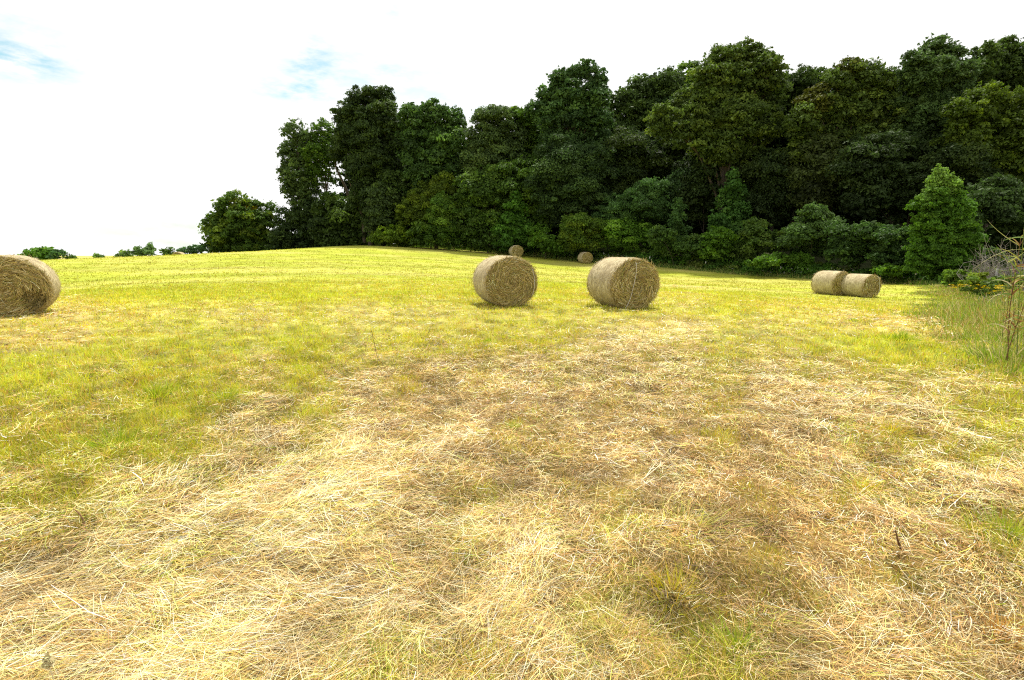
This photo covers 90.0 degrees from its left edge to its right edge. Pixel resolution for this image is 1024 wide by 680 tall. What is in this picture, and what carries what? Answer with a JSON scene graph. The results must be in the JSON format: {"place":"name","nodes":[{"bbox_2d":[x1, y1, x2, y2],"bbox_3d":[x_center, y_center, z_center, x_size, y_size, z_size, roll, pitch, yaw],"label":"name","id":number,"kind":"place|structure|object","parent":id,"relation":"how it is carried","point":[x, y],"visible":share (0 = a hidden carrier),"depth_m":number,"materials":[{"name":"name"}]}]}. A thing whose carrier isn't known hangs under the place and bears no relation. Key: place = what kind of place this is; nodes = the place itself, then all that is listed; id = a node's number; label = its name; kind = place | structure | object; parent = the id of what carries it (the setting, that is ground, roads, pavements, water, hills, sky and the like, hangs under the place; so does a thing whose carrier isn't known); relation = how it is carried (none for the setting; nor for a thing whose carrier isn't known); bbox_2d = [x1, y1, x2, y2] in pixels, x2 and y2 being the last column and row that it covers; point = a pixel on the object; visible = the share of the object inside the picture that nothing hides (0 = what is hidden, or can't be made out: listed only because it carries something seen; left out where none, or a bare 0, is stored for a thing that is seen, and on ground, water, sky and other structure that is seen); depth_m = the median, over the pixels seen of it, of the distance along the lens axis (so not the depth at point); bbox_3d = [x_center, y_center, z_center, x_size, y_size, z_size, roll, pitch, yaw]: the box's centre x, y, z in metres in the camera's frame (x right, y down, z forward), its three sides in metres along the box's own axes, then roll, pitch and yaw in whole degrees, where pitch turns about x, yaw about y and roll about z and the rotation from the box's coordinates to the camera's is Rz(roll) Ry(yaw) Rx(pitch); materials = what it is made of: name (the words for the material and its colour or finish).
{"place":"outdoors","nodes":[
{"label":"outdoors","id":0,"kind":"place"},
{"bbox_2d":[0,221,1023,679],"bbox_3d":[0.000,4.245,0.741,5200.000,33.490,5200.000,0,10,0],"label":"ground","id":1,"kind":"structure","parent":0,"point":[326,255],"depth_m":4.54,"materials":[{"name":"plant"}]},
{"bbox_2d":[0,251,64,316],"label":"hay bale","id":2,"kind":"object","parent":1,"relation":"on","point":[31,285],"visible":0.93,"depth_m":11.87,"materials":[{"name":"plant"}]},
{"bbox_2d":[17,246,61,259],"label":"bush","id":3,"kind":"object","parent":1,"relation":"on","point":[39,253],"visible":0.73,"depth_m":76.28,"materials":[{"name":"green plant"}]},
{"bbox_2d":[40,652,56,679],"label":"seed head","id":4,"kind":"object","parent":1,"relation":"on","point":[49,660],"visible":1,"depth_m":1.53},
{"bbox_2d":[45,248,67,259],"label":"bush","id":5,"kind":"object","parent":1,"relation":"on","point":[55,253],"visible":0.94,"depth_m":75.73,"materials":[{"name":"green plant"}]},
{"bbox_2d":[16,413,182,462],"bbox_3d":[-3.208,0.763,4.123,0.972,0.323,1.134,2,10,13],"label":"grass tuft","id":6,"kind":"object","parent":1,"relation":"on","point":[91,444],"visible":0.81,"depth_m":4.11,"materials":[{"name":"plant"}]},
{"bbox_2d":[128,242,156,255],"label":"bush","id":7,"kind":"object","parent":1,"relation":"on","point":[149,249],"visible":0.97,"depth_m":78.66,"materials":[{"name":"green plant"}]},
{"bbox_2d":[119,377,191,403],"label":"grass tuft","id":8,"kind":"object","parent":1,"relation":"on","point":[150,391],"visible":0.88,"depth_m":5.56,"materials":[{"name":"plant"}]},
{"bbox_2d":[176,242,207,253],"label":"bush","id":9,"kind":"object","parent":1,"relation":"on","point":[201,249],"visible":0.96,"depth_m":84.91,"materials":[{"name":"green plant"}]},
{"bbox_2d":[198,387,241,401],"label":"grass tuft","id":10,"kind":"object","parent":1,"relation":"on","point":[232,394],"visible":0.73,"depth_m":5.44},
{"bbox_2d":[197,188,278,252],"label":"broadleaf tree","id":11,"kind":"object","parent":1,"relation":"on","point":[230,227],"visible":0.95,"depth_m":82.41,"materials":[{"name":"green plant"}]},
{"bbox_2d":[275,118,322,210],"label":"broadleaf tree","id":12,"kind":"object","parent":1,"relation":"on","point":[292,164],"visible":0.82,"depth_m":80.37,"materials":[{"name":"green plant"}]},
{"bbox_2d":[265,197,333,249],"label":"broadleaf tree","id":13,"kind":"object","parent":1,"relation":"on","point":[303,225],"visible":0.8,"depth_m":80.48,"materials":[{"name":"green plant"}]},
{"bbox_2d":[295,117,348,203],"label":"broadleaf tree","id":14,"kind":"object","parent":1,"relation":"on","point":[318,156],"visible":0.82,"depth_m":79.41,"materials":[{"name":"green plant"}]},
{"bbox_2d":[310,194,374,246],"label":"broadleaf tree","id":15,"kind":"object","parent":1,"relation":"on","point":[346,222],"visible":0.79,"depth_m":78.15,"materials":[{"name":"green plant"}]},
{"bbox_2d":[325,84,409,245],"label":"broadleaf tree","id":16,"kind":"object","parent":1,"relation":"on","point":[366,108],"visible":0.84,"depth_m":74.44,"materials":[{"name":"green plant"}]},
{"bbox_2d":[301,610,441,679],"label":"grass tuft","id":17,"kind":"object","parent":1,"relation":"on","point":[384,646],"visible":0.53,"depth_m":2.06,"materials":[{"name":"plant"}]},
{"bbox_2d":[362,181,399,245],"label":"broadleaf tree","id":18,"kind":"object","parent":1,"relation":"on","point":[378,212],"visible":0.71,"depth_m":72.95,"materials":[{"name":"green plant"}]},
{"bbox_2d":[366,222,420,247],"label":"shrub","id":19,"kind":"object","parent":1,"relation":"on","point":[395,233],"visible":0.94,"depth_m":72.86,"materials":[{"name":"green plant"}]},
{"bbox_2d":[367,169,427,246],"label":"broadleaf tree","id":20,"kind":"object","parent":1,"relation":"on","point":[392,175],"visible":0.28,"depth_m":73.56,"materials":[{"name":"green plant"}]},
{"bbox_2d":[393,170,460,248],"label":"broadleaf tree","id":21,"kind":"object","parent":1,"relation":"on","point":[415,207],"visible":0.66,"depth_m":71.43,"materials":[{"name":"green plant"}]},
{"bbox_2d":[392,97,467,247],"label":"broadleaf tree","id":22,"kind":"object","parent":1,"relation":"on","point":[430,129],"visible":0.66,"depth_m":72.94,"materials":[{"name":"green plant"}]},
{"bbox_2d":[421,191,463,249],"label":"shrub","id":23,"kind":"object","parent":1,"relation":"on","point":[441,222],"visible":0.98,"depth_m":70.01,"materials":[{"name":"green plant"}]},
{"bbox_2d":[404,218,491,251],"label":"shrub","id":24,"kind":"object","parent":1,"relation":"on","point":[420,232],"visible":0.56,"depth_m":71.34,"materials":[{"name":"green plant"}]},
{"bbox_2d":[449,159,522,252],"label":"broadleaf tree","id":25,"kind":"object","parent":1,"relation":"on","point":[488,187],"visible":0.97,"depth_m":69.29,"materials":[{"name":"green plant"}]},
{"bbox_2d":[458,104,529,171],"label":"broadleaf tree","id":26,"kind":"object","parent":1,"relation":"on","point":[496,138],"visible":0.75,"depth_m":71.37,"materials":[{"name":"green plant"}]},
{"bbox_2d":[471,254,539,306],"bbox_3d":[-0.231,-1.767,14.767,1.724,1.498,1.593,-4,11,-20],"label":"hay bale","id":27,"kind":"object","parent":1,"relation":"on","point":[504,280],"visible":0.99,"depth_m":14.15,"materials":[{"name":"plant"}]},
{"bbox_2d":[431,617,580,679],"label":"grass tuft","id":28,"kind":"object","parent":1,"relation":"on","point":[476,658],"visible":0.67,"depth_m":2.02,"materials":[{"name":"plant"}]},
{"bbox_2d":[0,266,1023,679],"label":"loose hay","id":29,"kind":"object","parent":1,"relation":"on","point":[272,506],"visible":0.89,"depth_m":2.92,"materials":[{"name":"plant"}]},
{"bbox_2d":[489,190,538,250],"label":"young tree","id":30,"kind":"object","parent":1,"relation":"on","point":[510,222],"visible":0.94,"depth_m":68.36,"materials":[{"name":"green plant"}]},
{"bbox_2d":[509,245,523,256],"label":"hay bale","id":31,"kind":"object","parent":1,"relation":"on","point":[518,250],"visible":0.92,"depth_m":67.47,"materials":[{"name":"plant"}]},
{"bbox_2d":[502,105,542,166],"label":"broadleaf tree","id":32,"kind":"object","parent":1,"relation":"on","point":[523,118],"visible":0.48,"depth_m":73.83,"materials":[{"name":"green plant"}]},
{"bbox_2d":[497,154,552,250],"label":"broadleaf tree","id":33,"kind":"object","parent":1,"relation":"on","point":[524,171],"visible":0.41,"depth_m":69.57,"materials":[{"name":"green plant"}]},
{"bbox_2d":[527,223,568,258],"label":"shrub","id":34,"kind":"object","parent":1,"relation":"on","point":[541,237],"visible":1,"depth_m":66.55,"materials":[{"name":"green plant"}]},
{"bbox_2d":[523,58,615,155],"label":"broadleaf tree","id":35,"kind":"object","parent":1,"relation":"on","point":[570,100],"visible":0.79,"depth_m":68.59,"materials":[{"name":"green plant"}]},
{"bbox_2d":[522,128,622,253],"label":"broadleaf tree","id":36,"kind":"object","parent":1,"relation":"on","point":[567,172],"visible":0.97,"depth_m":66.08,"materials":[{"name":"green plant"}]},
{"bbox_2d":[556,212,608,253],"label":"shrub","id":37,"kind":"object","parent":1,"relation":"on","point":[581,230],"visible":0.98,"depth_m":64.53,"materials":[{"name":"green plant"}]},
{"bbox_2d":[577,252,592,262],"bbox_3d":[9.301,-10.530,65.252,1.785,1.477,1.524,-3,10,-18],"label":"hay bale","id":38,"kind":"object","parent":1,"relation":"on","point":[585,257],"visible":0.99,"depth_m":64.67,"materials":[{"name":"plant"}]},
{"bbox_2d":[285,242,943,284],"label":"hedge weeds","id":39,"kind":"object","parent":1,"relation":"on","point":[785,274],"visible":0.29,"depth_m":57.77,"materials":[{"name":"green plant"}]},
{"bbox_2d":[591,190,638,251],"bbox_3d":[13.215,-14.655,66.314,6.772,9.353,5.097,0,10,0],"label":"vine mound","id":40,"kind":"object","parent":1,"relation":"on","point":[614,210],"visible":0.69,"depth_m":64.89,"materials":[{"name":"green plant"}]},
{"bbox_2d":[565,586,674,673],"bbox_3d":[0.485,1.242,2.200,0.654,0.264,0.728,3,10,18],"label":"grass tuft","id":41,"kind":"object","parent":1,"relation":"on","point":[612,617],"visible":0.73,"depth_m":2.23,"materials":[{"name":"plant"}]},
{"bbox_2d":[586,256,661,309],"bbox_3d":[3.133,-1.664,14.495,1.729,1.473,1.622,-4,11,-20],"label":"hay bale","id":42,"kind":"object","parent":1,"relation":"on","point":[623,282],"visible":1,"depth_m":13.89,"materials":[{"name":"plant"}]},
{"bbox_2d":[599,216,653,252],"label":"shrub","id":43,"kind":"object","parent":1,"relation":"on","point":[626,235],"visible":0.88,"depth_m":63.93,"materials":[{"name":"green plant"}]},
{"bbox_2d":[233,73,1023,251],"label":"woodland","id":44,"kind":"object","parent":1,"relation":"on","point":[779,141],"depth_m":73.74,"materials":[{"name":"green plant"}]},
{"bbox_2d":[598,125,689,245],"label":"broadleaf tree","id":45,"kind":"object","parent":1,"relation":"on","point":[638,155],"visible":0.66,"depth_m":68.14,"materials":[{"name":"green plant"}]},
{"bbox_2d":[606,65,688,134],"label":"broadleaf tree","id":46,"kind":"object","parent":1,"relation":"on","point":[640,94],"visible":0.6,"depth_m":76.98,"materials":[{"name":"green plant"}]},
{"bbox_2d":[621,176,684,244],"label":"broadleaf tree","id":47,"kind":"object","parent":1,"relation":"on","point":[648,202],"visible":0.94,"depth_m":63.90,"materials":[{"name":"green plant"}]},
{"bbox_2d":[606,549,738,625],"bbox_3d":[0.776,1.177,2.470,0.632,0.255,0.746,7,12,34],"label":"grass tuft","id":48,"kind":"object","parent":1,"relation":"on","point":[668,579],"visible":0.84,"depth_m":2.46,"materials":[{"name":"plant"}]},
{"bbox_2d":[663,197,692,255],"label":"pointed shrub","id":49,"kind":"object","parent":1,"relation":"on","point":[678,217],"visible":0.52,"depth_m":59.91,"materials":[{"name":"green plant"}]},
{"bbox_2d":[645,224,713,264],"bbox_3d":[19.472,-10.793,59.593,8.236,5.414,5.369,1,10,8],"label":"shrub","id":50,"kind":"object","parent":1,"relation":"on","point":[686,244],"visible":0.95,"depth_m":58.35,"materials":[{"name":"green plant"}]},
{"bbox_2d":[663,166,711,253],"bbox_3d":[22.090,-16.515,66.305,7.118,11.655,4.780,0,10,0],"label":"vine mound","id":51,"kind":"object","parent":1,"relation":"on","point":[673,181],"visible":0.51,"depth_m":64.82,"materials":[{"name":"green plant"}]},
{"bbox_2d":[674,60,700,87],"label":"broadleaf tree","id":52,"kind":"object","parent":1,"relation":"on","point":[683,66],"visible":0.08,"depth_m":79.73,"materials":[{"name":"green plant"}]},
{"bbox_2d":[613,482,779,542],"bbox_3d":[1.071,1.037,3.057,0.865,0.418,0.891,-3,10,-15],"label":"grass tuft","id":53,"kind":"object","parent":1,"relation":"on","point":[701,521],"visible":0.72,"depth_m":3.00,"materials":[{"name":"plant"}]},
{"bbox_2d":[665,151,747,232],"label":"broadleaf tree","id":54,"kind":"object","parent":1,"relation":"on","point":[704,193],"visible":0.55,"depth_m":64.15,"materials":[{"name":"green plant"}]},
{"bbox_2d":[425,241,1003,282],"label":"undergrowth","id":55,"kind":"object","parent":1,"relation":"on","point":[818,266],"visible":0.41,"depth_m":56.68,"materials":[{"name":"green plant"}]},
{"bbox_2d":[643,35,793,211],"bbox_3d":[24.751,-22.967,62.515,18.582,26.142,8.651,0,10,0],"label":"broadleaf tree","id":56,"kind":"object","parent":1,"relation":"on","point":[721,104],"visible":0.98,"depth_m":60.27,"materials":[{"name":"green plant"}]},
{"bbox_2d":[697,225,744,262],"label":"shrub","id":57,"kind":"object","parent":1,"relation":"on","point":[722,238],"visible":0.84,"depth_m":56.45,"materials":[{"name":"green plant"}]},
{"bbox_2d":[701,167,751,246],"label":"pointed tree","id":58,"kind":"object","parent":1,"relation":"on","point":[731,195],"visible":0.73,"depth_m":59.45,"materials":[{"name":"green plant"}]},
{"bbox_2d":[675,609,815,679],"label":"grass tuft","id":59,"kind":"object","parent":1,"relation":"on","point":[735,639],"visible":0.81,"depth_m":2.11,"materials":[{"name":"plant"}]},
{"bbox_2d":[725,216,793,262],"bbox_3d":[26.885,-10.259,55.670,4.577,6.334,7.109,-9,14,-43],"label":"shrub","id":60,"kind":"object","parent":1,"relation":"on","point":[758,238],"visible":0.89,"depth_m":54.76,"materials":[{"name":"green plant"}]},
{"bbox_2d":[738,145,809,253],"bbox_3d":[31.642,-16.502,61.421,11.640,13.498,7.911,2,10,11],"label":"broadleaf tree","id":61,"kind":"object","parent":1,"relation":"on","point":[770,191],"visible":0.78,"depth_m":59.97,"materials":[{"name":"green plant"}]},
{"bbox_2d":[743,251,815,268],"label":"shrub","id":62,"kind":"object","parent":1,"relation":"on","point":[776,258],"visible":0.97,"depth_m":52.10,"materials":[{"name":"green plant"}]},
{"bbox_2d":[764,63,833,223],"bbox_3d":[36.707,-23.822,66.421,8.901,22.120,6.859,0,10,0],"label":"broadleaf tree","id":63,"kind":"object","parent":1,"relation":"on","point":[801,79],"visible":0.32,"depth_m":63.60,"materials":[{"name":"green plant"}]},
{"bbox_2d":[772,201,845,262],"bbox_3d":[31.011,-10.330,52.909,8.182,7.714,6.260,0,10,0],"label":"shrub","id":64,"kind":"object","parent":1,"relation":"on","point":[801,233],"visible":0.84,"depth_m":51.36,"materials":[{"name":"green plant"}]},
{"bbox_2d":[780,132,869,216],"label":"broadleaf tree","id":65,"kind":"object","parent":1,"relation":"on","point":[812,181],"visible":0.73,"depth_m":56.41,"materials":[{"name":"green plant"}]},
{"bbox_2d":[789,488,864,519],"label":"grass tuft","id":66,"kind":"object","parent":1,"relation":"on","point":[834,501],"visible":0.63,"depth_m":3.20,"materials":[{"name":"plant"}]},
{"bbox_2d":[810,271,850,295],"bbox_3d":[17.689,-3.215,28.345,1.697,1.425,1.546,-4,11,-22],"label":"hay bale","id":67,"kind":"object","parent":1,"relation":"on","point":[826,282],"visible":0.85,"depth_m":27.87,"materials":[{"name":"plant"}]},
{"bbox_2d":[781,55,910,236],"bbox_3d":[37.843,-20.872,59.395,14.604,22.428,7.175,0,10,0],"label":"broadleaf tree","id":68,"kind":"object","parent":1,"relation":"on","point":[862,91],"visible":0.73,"depth_m":56.98,"materials":[{"name":"green plant"}]},
{"bbox_2d":[818,219,890,269],"bbox_3d":[33.492,-8.556,49.243,6.214,6.045,5.190,-5,11,-27],"label":"shrub","id":69,"kind":"object","parent":1,"relation":"on","point":[853,245],"visible":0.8,"depth_m":48.52,"materials":[{"name":"green plant"}]},
{"bbox_2d":[841,273,881,297],"bbox_3d":[18.619,-2.960,27.424,1.551,1.287,1.602,-4,11,-20],"label":"hay bale","id":70,"kind":"object","parent":1,"relation":"on","point":[862,285],"visible":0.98,"depth_m":26.87,"materials":[{"name":"plant"}]},
{"bbox_2d":[824,468,899,504],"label":"grass tuft","id":71,"kind":"object","parent":1,"relation":"on","point":[865,484],"visible":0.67,"depth_m":3.47,"materials":[{"name":"plant"}]},
{"bbox_2d":[824,128,948,224],"bbox_3d":[41.074,-15.561,55.682,16.233,14.381,7.564,-2,10,-13],"label":"broadleaf tree","id":72,"kind":"object","parent":1,"relation":"on","point":[896,152],"visible":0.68,"depth_m":53.07,"materials":[{"name":"green plant"}]},
{"bbox_2d":[862,224,913,269],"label":"shrub","id":73,"kind":"object","parent":1,"relation":"on","point":[891,238],"visible":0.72,"depth_m":45.56,"materials":[{"name":"green plant"}]},
{"bbox_2d":[852,414,936,440],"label":"grass tuft","id":74,"kind":"object","parent":1,"relation":"on","point":[892,430],"visible":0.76,"depth_m":4.55,"materials":[{"name":"plant"}]},
{"bbox_2d":[869,262,922,281],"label":"shrub","id":75,"kind":"object","parent":1,"relation":"on","point":[889,269],"visible":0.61,"depth_m":44.47,"materials":[{"name":"green plant"}]},
{"bbox_2d":[869,329,930,343],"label":"grass tuft","id":76,"kind":"object","parent":1,"relation":"on","point":[904,337],"visible":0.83,"depth_m":9.48,"materials":[{"name":"plant"}]},
{"bbox_2d":[882,32,982,237],"bbox_3d":[45.616,-21.706,56.970,8.941,23.796,6.413,0,10,0],"label":"broadleaf tree","id":77,"kind":"object","parent":1,"relation":"on","point":[936,74],"visible":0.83,"depth_m":54.74,"materials":[{"name":"green plant"}]},
{"bbox_2d":[901,163,991,275],"bbox_3d":[34.956,-9.030,41.077,6.243,9.936,4.384,0,10,0],"label":"young tree","id":78,"kind":"object","parent":1,"relation":"on","point":[947,209],"visible":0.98,"depth_m":40.12,"materials":[{"name":"green plant"}]},
{"bbox_2d":[887,136,1008,208],"bbox_3d":[45.171,-14.278,52.459,12.053,13.007,6.733,-1,10,-7],"label":"broadleaf tree","id":79,"kind":"object","parent":1,"relation":"on","point":[952,157],"visible":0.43,"depth_m":51.03,"materials":[{"name":"green plant"}]},
{"bbox_2d":[881,278,1023,393],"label":"rough grass","id":80,"kind":"structure","parent":1,"relation":"on","point":[942,314],"depth_m":12.68,"materials":[{"name":"plant"}]},
{"bbox_2d":[940,268,971,285],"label":"weed clump","id":81,"kind":"object","parent":1,"relation":"on","point":[950,276],"visible":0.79,"depth_m":33.61,"materials":[{"name":"green plant"}]},
{"bbox_2d":[936,293,998,309],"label":"weed clump","id":82,"kind":"object","parent":1,"relation":"on","point":[964,304],"visible":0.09,"depth_m":17.28,"materials":[{"name":"green plant"}]},
{"bbox_2d":[957,270,988,291],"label":"weed clump","id":83,"kind":"object","parent":1,"relation":"on","point":[981,275],"visible":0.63,"depth_m":27.70,"materials":[{"name":"green plant"}]},
{"bbox_2d":[927,79,1023,233],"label":"broadleaf tree","id":84,"kind":"object","parent":1,"relation":"on","point":[978,113],"visible":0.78,"depth_m":50.64,"materials":[{"name":"green plant"}]},
{"bbox_2d":[949,284,1006,296],"bbox_3d":[23.989,-2.645,26.367,0.954,0.987,10.787,6,11,30],"label":"goldenrod","id":85,"kind":"object","parent":1,"relation":"on","point":[997,287],"visible":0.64,"depth_m":25.45,"materials":[{"name":"yellow plant"}]},
{"bbox_2d":[939,296,1022,326],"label":"weed clump","id":86,"kind":"object","parent":1,"relation":"on","point":[987,314],"visible":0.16,"depth_m":12.27,"materials":[{"name":"green plant"}]},
{"bbox_2d":[940,594,1023,658],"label":"grass tuft","id":87,"kind":"object","parent":1,"relation":"on","point":[994,625],"visible":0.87,"depth_m":2.14,"materials":[{"name":"plant"}]},
{"bbox_2d":[959,248,1008,278],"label":"dead shrub","id":88,"kind":"object","parent":1,"relation":"on","point":[984,266],"visible":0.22,"depth_m":30.64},
{"bbox_2d":[952,490,1023,553],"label":"grass tuft","id":89,"kind":"object","parent":1,"relation":"on","point":[1010,529],"visible":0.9,"depth_m":2.91,"materials":[{"name":"plant"}]},
{"bbox_2d":[955,318,1023,344],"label":"weed clump","id":90,"kind":"object","parent":1,"relation":"on","point":[987,336],"visible":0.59,"depth_m":9.67,"materials":[{"name":"green plant"}]},
{"bbox_2d":[956,314,1023,362],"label":"weed clump","id":91,"kind":"object","parent":1,"relation":"on","point":[1001,351],"visible":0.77,"depth_m":7.98,"materials":[{"name":"green plant"}]},
{"bbox_2d":[957,231,1023,287],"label":"dead shrub","id":92,"kind":"object","parent":1,"relation":"on","point":[999,265],"visible":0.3,"depth_m":29.75,"materials":[{"name":"plant"}]},
{"bbox_2d":[958,274,1023,296],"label":"weed clump","id":93,"kind":"object","parent":1,"relation":"on","point":[989,283],"visible":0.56,"depth_m":25.02,"materials":[{"name":"green plant"}]},
{"bbox_2d":[961,246,1023,279],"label":"shrub","id":94,"kind":"object","parent":1,"relation":"on","point":[996,251],"visible":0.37,"depth_m":40.37,"materials":[{"name":"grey plant"}]},
{"bbox_2d":[964,34,1023,227],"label":"broadleaf tree","id":95,"kind":"object","parent":1,"relation":"on","point":[1002,59],"visible":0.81,"depth_m":58.41,"materials":[{"name":"green plant"}]},
{"bbox_2d":[965,172,1023,254],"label":"broadleaf tree","id":96,"kind":"object","parent":1,"relation":"on","point":[1000,206],"visible":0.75,"depth_m":44.41,"materials":[{"name":"green plant"}]},
{"bbox_2d":[974,231,1023,356],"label":"tall weed","id":97,"kind":"object","parent":1,"relation":"on","point":[1020,271],"visible":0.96,"depth_m":7.57,"materials":[{"name":"brown plant"}]},
{"bbox_2d":[983,222,1023,348],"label":"tall weed","id":98,"kind":"object","parent":1,"relation":"on","point":[1015,274],"visible":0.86,"depth_m":8.11,"materials":[{"name":"brown plant"}]},
{"bbox_2d":[992,252,1023,339],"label":"tall weed","id":99,"kind":"object","parent":1,"relation":"on","point":[1011,289],"visible":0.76,"depth_m":8.39,"materials":[{"name":"brown plant"}]},
{"bbox_2d":[996,305,1023,363],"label":"tall weed","id":100,"kind":"object","parent":1,"relation":"on","point":[1012,318],"visible":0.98,"depth_m":7.29,"materials":[{"name":"brown plant"}]},
{"bbox_2d":[998,299,1023,358],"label":"tall weed","id":101,"kind":"object","parent":1,"relation":"on","point":[1013,324],"visible":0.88,"depth_m":7.66,"materials":[{"name":"brown plant"}]},
{"bbox_2d":[0,0,1023,255],"label":"sky","id":102,"kind":"structure","parent":0,"point":[122,121],"materials":[{"name":"white"}]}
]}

